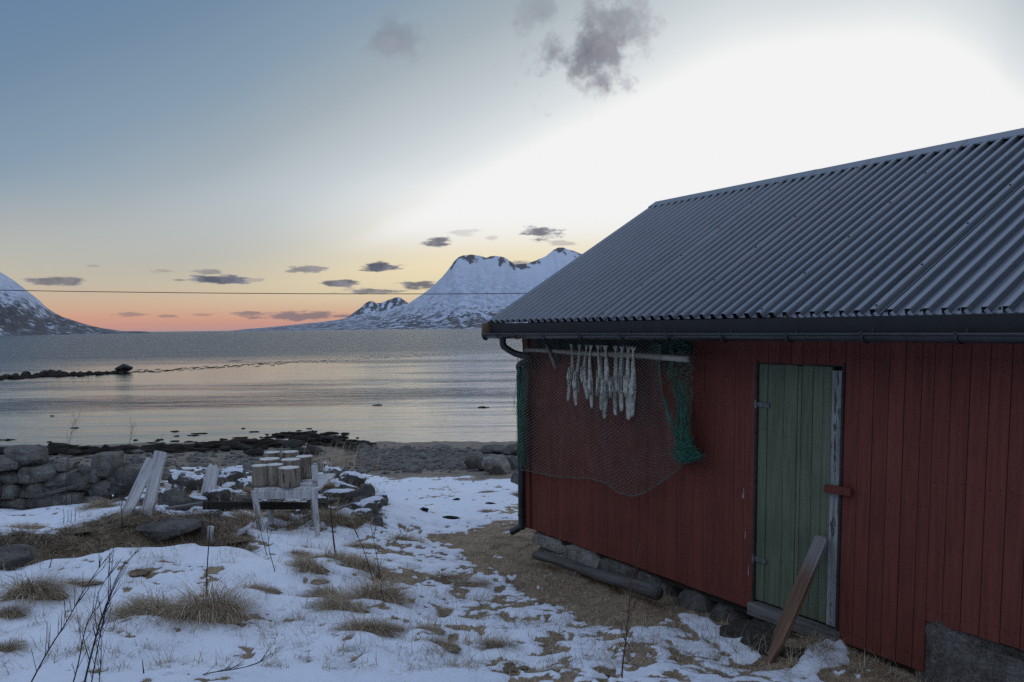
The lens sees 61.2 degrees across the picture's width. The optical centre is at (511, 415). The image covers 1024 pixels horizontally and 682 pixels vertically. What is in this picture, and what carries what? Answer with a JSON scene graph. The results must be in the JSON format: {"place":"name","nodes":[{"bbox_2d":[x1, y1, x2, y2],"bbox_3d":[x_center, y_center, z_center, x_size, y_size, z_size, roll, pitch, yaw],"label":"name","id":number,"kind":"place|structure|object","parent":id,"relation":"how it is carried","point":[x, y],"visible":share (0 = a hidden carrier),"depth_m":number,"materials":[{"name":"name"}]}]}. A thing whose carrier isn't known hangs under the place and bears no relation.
{"place":"outdoors","nodes":[
{"label":"outdoors","id":0,"kind":"place"},
{"bbox_2d":[0,272,149,335],"bbox_3d":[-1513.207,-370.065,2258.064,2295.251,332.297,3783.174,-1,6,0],"label":"headland mountain","id":1,"kind":"structure","parent":0,"point":[24,313],"depth_m":1980.02,"materials":[{"name":"snow"}]},
{"bbox_2d":[0,506,270,566],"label":"bank grass","id":2,"kind":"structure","parent":0,"point":[108,529],"depth_m":6.84,"materials":[{"name":"plant"}]},
{"bbox_2d":[128,474,386,531],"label":"heap grass","id":3,"kind":"structure","parent":0,"point":[301,519],"depth_m":8.75,"materials":[{"name":"plant"}]},
{"bbox_2d":[0,329,522,445],"bbox_3d":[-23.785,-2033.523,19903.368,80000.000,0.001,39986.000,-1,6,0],"label":"sea","id":4,"kind":"structure","parent":0,"point":[437,396],"depth_m":57.82,"materials":[{"name":"liquid"}]},
{"bbox_2d":[0,353,447,379],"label":"shoal","id":5,"kind":"structure","parent":4,"relation":"on","point":[25,375],"depth_m":77.59,"materials":[{"name":"stone"}]},
{"bbox_2d":[0,404,487,456],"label":"seaweed","id":6,"kind":"object","parent":4,"relation":"on","point":[266,442],"visible":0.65,"depth_m":26.83,"materials":[{"name":"plant"}]},
{"bbox_2d":[5,290,525,293],"bbox_3d":[-5.252,-4.509,29.689,49.147,0.744,0.024,-1,6,0],"label":"overhead wire","id":7,"kind":"object","parent":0,"point":[243,293],"visible":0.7,"depth_m":29.70,"materials":[{"name":"metal"}]},
{"bbox_2d":[347,297,407,317],"bbox_3d":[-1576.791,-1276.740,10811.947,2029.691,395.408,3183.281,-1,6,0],"label":"distant peaks","id":8,"kind":"object","parent":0,"point":[371,307],"visible":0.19,"depth_m":10385.70,"materials":[{"name":"snow"}]},
{"bbox_2d":[234,247,581,330],"bbox_3d":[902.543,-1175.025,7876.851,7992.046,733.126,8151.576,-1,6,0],"label":"mountain","id":9,"kind":"structure","parent":0,"point":[444,302],"depth_m":5888.33,"materials":[{"name":"snow"}]},
{"bbox_2d":[0,441,987,681],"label":"ground","id":10,"kind":"structure","parent":0,"point":[435,493],"depth_m":5.67,"materials":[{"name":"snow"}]},
{"bbox_2d":[0,632,35,659],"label":"grass tussock","id":11,"kind":"object","parent":10,"relation":"on","point":[4,645],"depth_m":4.57,"materials":[{"name":"plant"}]},
{"bbox_2d":[0,599,39,622],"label":"grass tussock","id":12,"kind":"object","parent":10,"relation":"on","point":[4,613],"depth_m":5.13,"materials":[{"name":"plant"}]},
{"bbox_2d":[0,544,40,569],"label":"boulder","id":13,"kind":"object","parent":10,"relation":"on","point":[13,556],"visible":0.92,"depth_m":5.98,"materials":[{"name":"stone"}]},
{"bbox_2d":[2,520,50,529],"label":"grass tussock","id":14,"kind":"object","parent":10,"relation":"on","point":[30,526],"depth_m":6.99,"materials":[{"name":"plant"}]},
{"bbox_2d":[0,567,87,609],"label":"grass tussock","id":15,"kind":"object","parent":10,"relation":"on","point":[39,590],"depth_m":5.39,"materials":[{"name":"plant"}]},
{"bbox_2d":[34,483,80,498],"bbox_3d":[-5.042,0.834,9.589,0.536,0.181,0.043,0,6,4],"label":"rail","id":16,"kind":"object","parent":10,"relation":"on","point":[63,489],"visible":1,"depth_m":9.57,"materials":[{"name":"wood"}]},
{"bbox_2d":[42,523,96,534],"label":"grass tussock","id":17,"kind":"object","parent":10,"relation":"on","point":[75,531],"depth_m":6.65,"materials":[{"name":"plant"}]},
{"bbox_2d":[0,444,143,509],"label":"dry stone wall","id":18,"kind":"structure","parent":10,"relation":"on","point":[28,472],"depth_m":9.88,"materials":[{"name":"stone"}]},
{"bbox_2d":[42,575,103,586],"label":"grass tussock","id":19,"kind":"object","parent":10,"relation":"on","point":[85,583],"depth_m":5.71,"materials":[{"name":"plant"}]},
{"bbox_2d":[31,533,116,681],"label":"sapling","id":20,"kind":"object","parent":10,"relation":"on","point":[63,627],"visible":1,"depth_m":4.11,"materials":[{"name":"brown plant"}]},
{"bbox_2d":[69,496,120,512],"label":"grass tussock","id":21,"kind":"object","parent":10,"relation":"on","point":[99,505],"depth_m":9.45,"materials":[{"name":"plant"}]},
{"bbox_2d":[71,530,123,681],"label":"sapling","id":22,"kind":"object","parent":10,"relation":"on","point":[82,642],"visible":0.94,"depth_m":4.07,"materials":[{"name":"brown plant"}]},
{"bbox_2d":[85,597,114,681],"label":"sapling","id":23,"kind":"object","parent":10,"relation":"on","point":[101,641],"visible":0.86,"depth_m":4.00,"materials":[{"name":"brown plant"}]},
{"bbox_2d":[85,563,129,681],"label":"sapling","id":24,"kind":"object","parent":10,"relation":"on","point":[101,630],"visible":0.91,"depth_m":3.99,"materials":[{"name":"brown plant"}]},
{"bbox_2d":[81,539,145,681],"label":"sapling","id":25,"kind":"object","parent":10,"relation":"on","point":[102,616],"visible":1,"depth_m":3.96,"materials":[{"name":"brown plant"}]},
{"bbox_2d":[106,511,146,525],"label":"grass tussock","id":26,"kind":"object","parent":10,"relation":"on","point":[130,523],"depth_m":6.98,"materials":[{"name":"plant"}]},
{"bbox_2d":[120,457,151,515],"bbox_3d":[-3.138,0.618,7.254,0.090,0.572,0.030,17,-24,-1],"label":"leaning plank","id":27,"kind":"object","parent":10,"relation":"on","point":[136,491],"visible":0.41,"depth_m":7.25,"materials":[{"name":"wood"}]},
{"bbox_2d":[123,566,151,575],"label":"grass tussock","id":28,"kind":"object","parent":10,"relation":"on","point":[136,571],"depth_m":5.96,"materials":[{"name":"plant"}]},
{"bbox_2d":[96,581,193,630],"bbox_3d":[-2.159,1.105,5.156,0.805,0.192,0.563,1,6,14],"label":"grass tussock","id":29,"kind":"object","parent":10,"relation":"on","point":[139,602],"depth_m":5.14,"materials":[{"name":"plant"}]},
{"bbox_2d":[141,451,166,516],"bbox_3d":[-2.978,0.576,7.184,0.098,0.576,0.035,10,-5,7],"label":"leaning plank","id":30,"kind":"object","parent":10,"relation":"on","point":[154,479],"visible":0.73,"depth_m":7.17,"materials":[{"name":"wood"}]},
{"bbox_2d":[135,517,203,540],"bbox_3d":[-2.788,0.923,7.107,0.447,0.155,0.590,-1,6,0],"label":"boulder","id":31,"kind":"object","parent":10,"relation":"on","point":[169,528],"visible":0.94,"depth_m":6.89,"materials":[{"name":"stone"}]},
{"bbox_2d":[158,489,193,510],"bbox_3d":[-3.077,0.779,7.943,0.310,0.196,0.220,2,6,22],"label":"stone","id":32,"kind":"object","parent":10,"relation":"on","point":[172,497],"visible":0.77,"depth_m":7.87,"materials":[{"name":"stone"}]},
{"bbox_2d":[166,502,202,509],"bbox_3d":[-2.875,0.793,7.659,0.060,0.022,0.489,1,0,17],"label":"weathered board","id":33,"kind":"object","parent":10,"relation":"on","point":[184,505],"visible":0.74,"depth_m":7.58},
{"bbox_2d":[168,470,203,492],"bbox_3d":[-3.816,0.789,10.105,0.393,0.301,0.316,-1,6,0],"label":"boulder","id":34,"kind":"object","parent":10,"relation":"on","point":[184,478],"visible":0.62,"depth_m":10.02,"materials":[{"name":"stone"}]},
{"bbox_2d":[141,563,274,632],"bbox_3d":[-1.836,1.058,5.189,0.863,0.338,0.648,-3,6,-23],"label":"grass tussock","id":35,"kind":"object","parent":10,"relation":"on","point":[210,609],"depth_m":5.15,"materials":[{"name":"plant"}]},
{"bbox_2d":[200,463,219,495],"bbox_3d":[-2.888,0.662,8.258,0.115,0.411,0.050,12,-11,-9],"label":"broken post","id":36,"kind":"object","parent":10,"relation":"on","point":[211,478],"visible":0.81,"depth_m":8.25,"materials":[{"name":"wood"}]},
{"bbox_2d":[203,488,230,500],"bbox_3d":[-2.795,0.769,8.204,0.235,0.176,0.296,-4,7,-32],"label":"stone","id":37,"kind":"object","parent":10,"relation":"on","point":[222,494],"visible":0.56,"depth_m":8.09,"materials":[{"name":"stone"}]},
{"bbox_2d":[205,531,249,545],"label":"grass tussock","id":38,"kind":"object","parent":10,"relation":"on","point":[231,540],"depth_m":7.18,"materials":[{"name":"plant"}]},
{"bbox_2d":[217,468,247,486],"bbox_3d":[-3.421,0.765,10.619,0.374,0.243,0.297,-1,6,0],"label":"boulder","id":39,"kind":"object","parent":10,"relation":"on","point":[232,474],"visible":0.58,"depth_m":10.51,"materials":[{"name":"stone"}]},
{"bbox_2d":[203,642,281,674],"bbox_3d":[-1.426,1.240,4.328,0.562,0.202,0.112,-2,6,-17],"label":"fallen twig","id":40,"kind":"object","parent":10,"relation":"on","point":[230,668],"visible":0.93,"depth_m":4.35,"materials":[{"name":"wood"}]},
{"bbox_2d":[235,478,251,489],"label":"stone","id":41,"kind":"object","parent":10,"relation":"on","point":[243,481],"visible":0.34,"depth_m":10.14,"materials":[{"name":"stone"}]},
{"bbox_2d":[224,507,266,523],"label":"grass tussock","id":42,"kind":"object","parent":10,"relation":"on","point":[248,518],"depth_m":7.69,"materials":[{"name":"plant"}]},
{"bbox_2d":[243,448,264,454],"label":"boulder","id":43,"kind":"object","parent":10,"relation":"on","point":[257,451],"visible":0.98,"depth_m":23.03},
{"bbox_2d":[242,580,282,593],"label":"grass tussock","id":44,"kind":"object","parent":10,"relation":"on","point":[268,589],"depth_m":5.77,"materials":[{"name":"plant"}]},
{"bbox_2d":[202,501,328,509],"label":"dark beam","id":45,"kind":"structure","parent":10,"relation":"on","point":[236,505],"depth_m":8.15,"materials":[{"name":"wood"}]},
{"bbox_2d":[261,510,300,522],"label":"grass tussock","id":46,"kind":"object","parent":10,"relation":"on","point":[277,515],"depth_m":8.56,"materials":[{"name":"plant"}]},
{"bbox_2d":[48,442,517,476],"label":"pebbles","id":47,"kind":"object","parent":10,"relation":"on","point":[409,457],"visible":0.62,"depth_m":21.21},
{"bbox_2d":[281,439,305,447],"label":"boulder","id":48,"kind":"object","parent":10,"relation":"on","point":[292,443],"visible":0.94,"depth_m":26.06,"materials":[{"name":"stone"}]},
{"bbox_2d":[251,465,335,535],"bbox_3d":[-2.049,0.805,8.183,0.628,0.764,0.840,-1,6,0],"label":"bench","id":49,"kind":"object","parent":10,"relation":"on","point":[308,488],"visible":0.65,"depth_m":7.79,"materials":[{"name":"wood"}]},
{"bbox_2d":[251,464,267,487],"bbox_3d":[-2.303,0.545,7.911,0.155,0.194,0.154,-1,6,-7],"label":"log stump","id":50,"kind":"object","parent":49,"relation":"on","point":[259,475],"visible":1,"depth_m":7.85,"materials":[{"name":"brown wood"}]},
{"bbox_2d":[259,457,279,463],"bbox_3d":[-2.281,0.508,8.140,0.199,0.220,0.198,2,6,22],"label":"log stump","id":51,"kind":"object","parent":49,"relation":"on","point":[266,460],"visible":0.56,"depth_m":8.07,"materials":[{"name":"brown wood"}]},
{"bbox_2d":[266,463,282,486],"bbox_3d":[-2.181,0.539,7.951,0.165,0.195,0.165,-3,6,-18],"label":"log stump","id":52,"kind":"object","parent":49,"relation":"on","point":[272,474],"visible":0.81,"depth_m":7.88,"materials":[{"name":"grey wood"}]},
{"bbox_2d":[278,466,300,487],"bbox_3d":[-2.028,0.553,7.875,0.198,0.178,0.196,4,7,37],"label":"log stump","id":53,"kind":"object","parent":49,"relation":"on","point":[288,476],"visible":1,"depth_m":7.80,"materials":[{"name":"brown wood"}]},
{"bbox_2d":[282,450,298,458],"bbox_3d":[-2.155,0.465,8.436,0.166,0.243,0.165,-4,7,-27],"label":"log stump","id":54,"kind":"object","parent":49,"relation":"on","point":[290,454],"visible":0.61,"depth_m":8.37,"materials":[{"name":"brown wood"}]},
{"bbox_2d":[281,458,300,479],"bbox_3d":[-2.079,0.509,8.141,0.184,0.212,0.185,-2,6,-9],"label":"log stump","id":55,"kind":"object","parent":49,"relation":"on","point":[290,461],"visible":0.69,"depth_m":8.07,"materials":[{"name":"brown wood"}]},
{"bbox_2d":[296,455,312,479],"bbox_3d":[-1.988,0.490,8.300,0.167,0.216,0.166,-2,6,-10],"label":"log stump","id":56,"kind":"object","parent":49,"relation":"on","point":[306,462],"visible":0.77,"depth_m":8.23,"materials":[{"name":"brown wood"}]},
{"bbox_2d":[283,548,317,557],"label":"grass tussock","id":57,"kind":"object","parent":10,"relation":"on","point":[297,551],"depth_m":7.05,"materials":[{"name":"plant"}]},
{"bbox_2d":[285,547,338,575],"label":"grass tussock","id":58,"kind":"object","parent":10,"relation":"on","point":[307,563],"depth_m":6.33,"materials":[{"name":"plant"}]},
{"bbox_2d":[306,444,321,454],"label":"boulder","id":59,"kind":"object","parent":10,"relation":"on","point":[313,448],"visible":0.69,"depth_m":23.42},
{"bbox_2d":[291,541,366,563],"bbox_3d":[-1.441,1.083,6.865,0.714,0.150,0.439,0,6,6],"label":"grass tussock","id":60,"kind":"object","parent":10,"relation":"on","point":[330,555],"depth_m":6.87,"materials":[{"name":"plant"}]},
{"bbox_2d":[300,575,361,600],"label":"grass tussock","id":61,"kind":"object","parent":10,"relation":"on","point":[317,588],"depth_m":5.86,"materials":[{"name":"plant"}]},
{"bbox_2d":[323,467,342,477],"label":"boulder","id":62,"kind":"object","parent":10,"relation":"on","point":[337,471],"visible":0.56,"depth_m":17.17,"materials":[{"name":"stone"}]},
{"bbox_2d":[301,501,364,526],"bbox_3d":[-1.776,0.957,8.594,0.721,0.200,0.620,1,6,16],"label":"grass tussock","id":63,"kind":"object","parent":10,"relation":"on","point":[343,518],"depth_m":8.55,"materials":[{"name":"plant"}]},
{"bbox_2d":[299,585,383,618],"bbox_3d":[-1.110,1.174,5.532,0.678,0.164,0.426,1,6,19],"label":"grass tussock","id":64,"kind":"object","parent":10,"relation":"on","point":[345,604],"depth_m":5.53,"materials":[{"name":"plant"}]},
{"bbox_2d":[330,488,359,504],"bbox_3d":[-1.852,0.910,9.625,0.336,0.208,0.253,-1,6,0],"label":"stone","id":65,"kind":"object","parent":10,"relation":"on","point":[345,495],"visible":0.65,"depth_m":9.52,"materials":[{"name":"stone"}]},
{"bbox_2d":[304,441,388,469],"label":"tall grass","id":66,"kind":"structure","parent":10,"relation":"on","point":[340,459],"depth_m":19.67,"materials":[{"name":"plant"}]},
{"bbox_2d":[338,471,366,485],"bbox_3d":[-1.887,0.761,10.267,0.331,0.207,0.278,-1,6,0],"label":"boulder","id":67,"kind":"object","parent":10,"relation":"on","point":[353,476],"visible":0.69,"depth_m":10.16,"materials":[{"name":"stone"}]},
{"bbox_2d":[339,540,383,549],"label":"grass tussock","id":68,"kind":"object","parent":10,"relation":"on","point":[367,545],"depth_m":7.73,"materials":[{"name":"plant"}]},
{"bbox_2d":[354,508,372,520],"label":"boulder","id":69,"kind":"object","parent":10,"relation":"on","point":[369,512],"visible":0.5,"depth_m":9.02,"materials":[{"name":"stone"}]},
{"bbox_2d":[316,609,411,639],"bbox_3d":[-0.859,1.196,5.039,0.632,0.165,0.423,-1,6,-1],"label":"grass tussock","id":70,"kind":"object","parent":10,"relation":"on","point":[373,627],"depth_m":5.05,"materials":[{"name":"plant"}]},
{"bbox_2d":[335,549,393,575],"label":"grass tussock","id":71,"kind":"object","parent":10,"relation":"on","point":[360,563],"depth_m":6.68,"materials":[{"name":"plant"}]},
{"bbox_2d":[359,484,374,496],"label":"boulder","id":72,"kind":"object","parent":10,"relation":"on","point":[367,490],"visible":0.49,"depth_m":9.60,"materials":[{"name":"stone"}]},
{"bbox_2d":[365,503,378,516],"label":"boulder","id":73,"kind":"object","parent":10,"relation":"on","point":[374,508],"visible":0.5,"depth_m":9.20,"materials":[{"name":"stone"}]},
{"bbox_2d":[360,496,384,509],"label":"stone","id":74,"kind":"object","parent":10,"relation":"on","point":[377,500],"visible":0.5,"depth_m":9.44,"materials":[{"name":"stone"}]},
{"bbox_2d":[331,567,420,607],"bbox_3d":[-0.935,1.145,5.889,0.737,0.264,0.598,0,6,4],"label":"grass tussock","id":75,"kind":"object","parent":10,"relation":"on","point":[377,593],"depth_m":5.88,"materials":[{"name":"plant"}]},
{"bbox_2d":[384,531,433,546],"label":"grass tussock","id":76,"kind":"object","parent":10,"relation":"on","point":[403,538],"depth_m":8.20,"materials":[{"name":"plant"}]},
{"bbox_2d":[0,505,839,674],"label":"snow sprigs","id":77,"kind":"object","parent":10,"relation":"on","point":[517,589],"visible":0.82,"depth_m":5.11,"materials":[{"name":"plant"}]},
{"bbox_2d":[404,619,445,635],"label":"grass tussock","id":78,"kind":"object","parent":10,"relation":"on","point":[438,630],"depth_m":5.13,"materials":[{"name":"plant"}]},
{"bbox_2d":[412,632,465,652],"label":"grass tussock","id":79,"kind":"object","parent":10,"relation":"on","point":[454,647],"depth_m":4.90,"materials":[{"name":"plant"}]},
{"bbox_2d":[419,570,462,584],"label":"grass tussock","id":80,"kind":"object","parent":10,"relation":"on","point":[444,577],"depth_m":6.78,"materials":[{"name":"plant"}]},
{"bbox_2d":[435,605,453,616],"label":"grass tussock","id":81,"kind":"object","parent":10,"relation":"on","point":[444,613],"depth_m":5.96,"materials":[{"name":"plant"}]},
{"bbox_2d":[443,573,492,590],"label":"grass tussock","id":82,"kind":"object","parent":10,"relation":"on","point":[458,584],"depth_m":6.68,"materials":[{"name":"plant"}]},
{"bbox_2d":[464,455,485,470],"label":"boulder","id":83,"kind":"object","parent":10,"relation":"on","point":[472,462],"visible":0.67,"depth_m":18.33,"materials":[{"name":"stone"}]},
{"bbox_2d":[481,454,510,474],"bbox_3d":[-0.326,1.038,17.679,0.606,0.462,0.512,-1,6,0],"label":"boulder","id":84,"kind":"object","parent":10,"relation":"on","point":[496,464],"visible":0.91,"depth_m":17.57,"materials":[{"name":"stone"}]},
{"bbox_2d":[469,631,527,657],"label":"grass tussock","id":85,"kind":"object","parent":10,"relation":"on","point":[489,645],"depth_m":4.97,"materials":[{"name":"plant"}]},
{"bbox_2d":[502,444,516,455],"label":"boulder","id":86,"kind":"object","parent":10,"relation":"on","point":[510,449],"visible":0.66,"depth_m":19.05,"materials":[{"name":"stone"}]},
{"bbox_2d":[505,455,517,469],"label":"boulder","id":87,"kind":"object","parent":10,"relation":"on","point":[512,460],"visible":0.39,"depth_m":18.29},
{"bbox_2d":[498,658,528,671],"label":"grass tussock","id":88,"kind":"object","parent":10,"relation":"on","point":[507,667],"depth_m":4.68,"materials":[{"name":"plant"}]},
{"bbox_2d":[534,663,576,679],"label":"grass tussock","id":89,"kind":"object","parent":10,"relation":"on","point":[559,670],"depth_m":4.58,"materials":[{"name":"plant"}]},
{"bbox_2d":[532,551,663,599],"bbox_3d":[0.624,1.238,6.867,0.116,0.109,1.659,-4,4,-30],"label":"old pole","id":90,"kind":"object","parent":10,"relation":"on","point":[650,590],"visible":0.97,"depth_m":6.65,"materials":[{"name":"wood"}]},
{"bbox_2d":[617,538,641,677],"bbox_3d":[0.612,1.011,4.442,0.167,0.775,0.082,-3,6,-24],"label":"sapling","id":91,"kind":"object","parent":10,"relation":"on","point":[628,617],"visible":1,"depth_m":4.43,"materials":[{"name":"plant"}]},
{"bbox_2d":[481,128,1023,681],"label":"boathouse","id":92,"kind":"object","parent":10,"relation":"on","point":[853,332],"visible":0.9,"depth_m":5.35,"materials":[{"name":"red paint"}]},
{"bbox_2d":[524,339,691,367],"bbox_3d":[0.661,-0.528,6.748,0.068,0.260,2.108,-4,7,-30],"label":"drying pole","id":93,"kind":"object","parent":92,"relation":"hanging from","point":[664,357],"visible":0.73,"depth_m":6.34,"materials":[{"name":"wood"}]},
{"bbox_2d":[566,344,573,400],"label":"dried fish","id":94,"kind":"object","parent":93,"relation":"hanging from","point":[570,371],"visible":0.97,"depth_m":7.02},
{"bbox_2d":[572,344,581,405],"bbox_3d":[0.519,-0.329,6.935,0.056,0.492,0.090,-4,7,-30],"label":"dried fish","id":95,"kind":"object","parent":93,"relation":"hanging from","point":[575,384],"visible":0.97,"depth_m":6.94},
{"bbox_2d":[580,344,588,398],"bbox_3d":[0.575,-0.348,6.842,0.049,0.433,0.078,-4,7,-31],"label":"dried fish","id":96,"kind":"object","parent":93,"relation":"hanging from","point":[583,376],"visible":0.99,"depth_m":6.84},
{"bbox_2d":[587,345,593,408],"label":"dried fish","id":97,"kind":"object","parent":93,"relation":"hanging from","point":[590,387],"visible":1,"depth_m":6.76},
{"bbox_2d":[595,345,602,409],"bbox_3d":[0.674,-0.295,6.689,0.059,0.506,0.096,-4,7,-30],"label":"dried fish","id":98,"kind":"object","parent":93,"relation":"hanging from","point":[598,379],"visible":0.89,"depth_m":6.67},
{"bbox_2d":[600,345,609,418],"bbox_3d":[0.714,-0.258,6.613,0.066,0.563,0.085,-4,7,-30],"label":"dried fish","id":99,"kind":"object","parent":93,"relation":"hanging from","point":[603,397],"visible":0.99,"depth_m":6.60},
{"bbox_2d":[513,339,706,496],"bbox_3d":[0.625,-0.018,6.899,0.205,1.236,2.607,-4,7,-31],"label":"fishing net","id":100,"kind":"object","parent":93,"relation":"hanging from","point":[685,453],"visible":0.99,"depth_m":6.48,"materials":[{"name":"fabric"}]},
{"bbox_2d":[609,346,617,414],"bbox_3d":[0.773,-0.268,6.531,0.064,0.525,0.074,-4,7,-30],"label":"dried fish","id":101,"kind":"object","parent":93,"relation":"hanging from","point":[612,382],"visible":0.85,"depth_m":6.53},
{"bbox_2d":[615,346,623,410],"bbox_3d":[0.809,-0.279,6.452,0.059,0.487,0.073,-4,7,-30],"label":"dried fish","id":102,"kind":"object","parent":93,"relation":"hanging from","point":[621,396],"visible":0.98,"depth_m":6.45},
{"bbox_2d":[623,346,630,419],"bbox_3d":[0.849,-0.243,6.391,0.053,0.545,0.090,-4,7,-30],"label":"dried fish","id":103,"kind":"object","parent":93,"relation":"hanging from","point":[626,381],"visible":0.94,"depth_m":6.38},
{"bbox_2d":[629,346,636,416],"bbox_3d":[0.878,-0.248,6.321,0.051,0.520,0.083,-4,7,-30],"label":"dried fish","id":104,"kind":"object","parent":93,"relation":"hanging from","point":[632,386],"visible":1,"depth_m":6.30},
{"bbox_2d":[752,364,834,622],"bbox_3d":[1.734,0.458,5.389,0.048,1.550,0.587,-4,7,-30],"label":"door","id":105,"kind":"structure","parent":92,"relation":"in","point":[794,404],"depth_m":5.37,"materials":[{"name":"green paint"}]},
{"bbox_2d":[720,619,820,657],"bbox_3d":[1.553,1.391,5.264,0.410,0.085,0.745,-3,6,-25],"label":"doorstep","id":106,"kind":"object","parent":10,"relation":"on","point":[753,627],"visible":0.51,"depth_m":5.32,"materials":[{"name":"stone"}]},
{"bbox_2d":[766,535,828,663],"bbox_3d":[1.658,1.079,5.056,0.032,0.828,0.092,34,-14,-29],"label":"leaning board","id":107,"kind":"object","parent":10,"relation":"on","point":[800,590],"visible":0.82,"depth_m":5.05,"materials":[{"name":"wood"}]},
{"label":"boulder","id":108,"kind":"object","parent":10,"relation":"on","visible":0},
{"bbox_2d":[480,444,504,454],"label":"boulder","id":109,"kind":"object","parent":108,"relation":"on","point":[492,449],"visible":0.8,"depth_m":19.53,"materials":[{"name":"stone"}]},
{"bbox_2d":[0,0,1023,331],"label":"sky","id":110,"kind":"structure","parent":0,"point":[209,149],"materials":[{"name":"blue"}]},
{"bbox_2d":[330,509,913,681],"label":"matted grass","id":111,"kind":"structure","parent":0,"point":[674,623],"depth_m":6.07,"materials":[{"name":"plant"}]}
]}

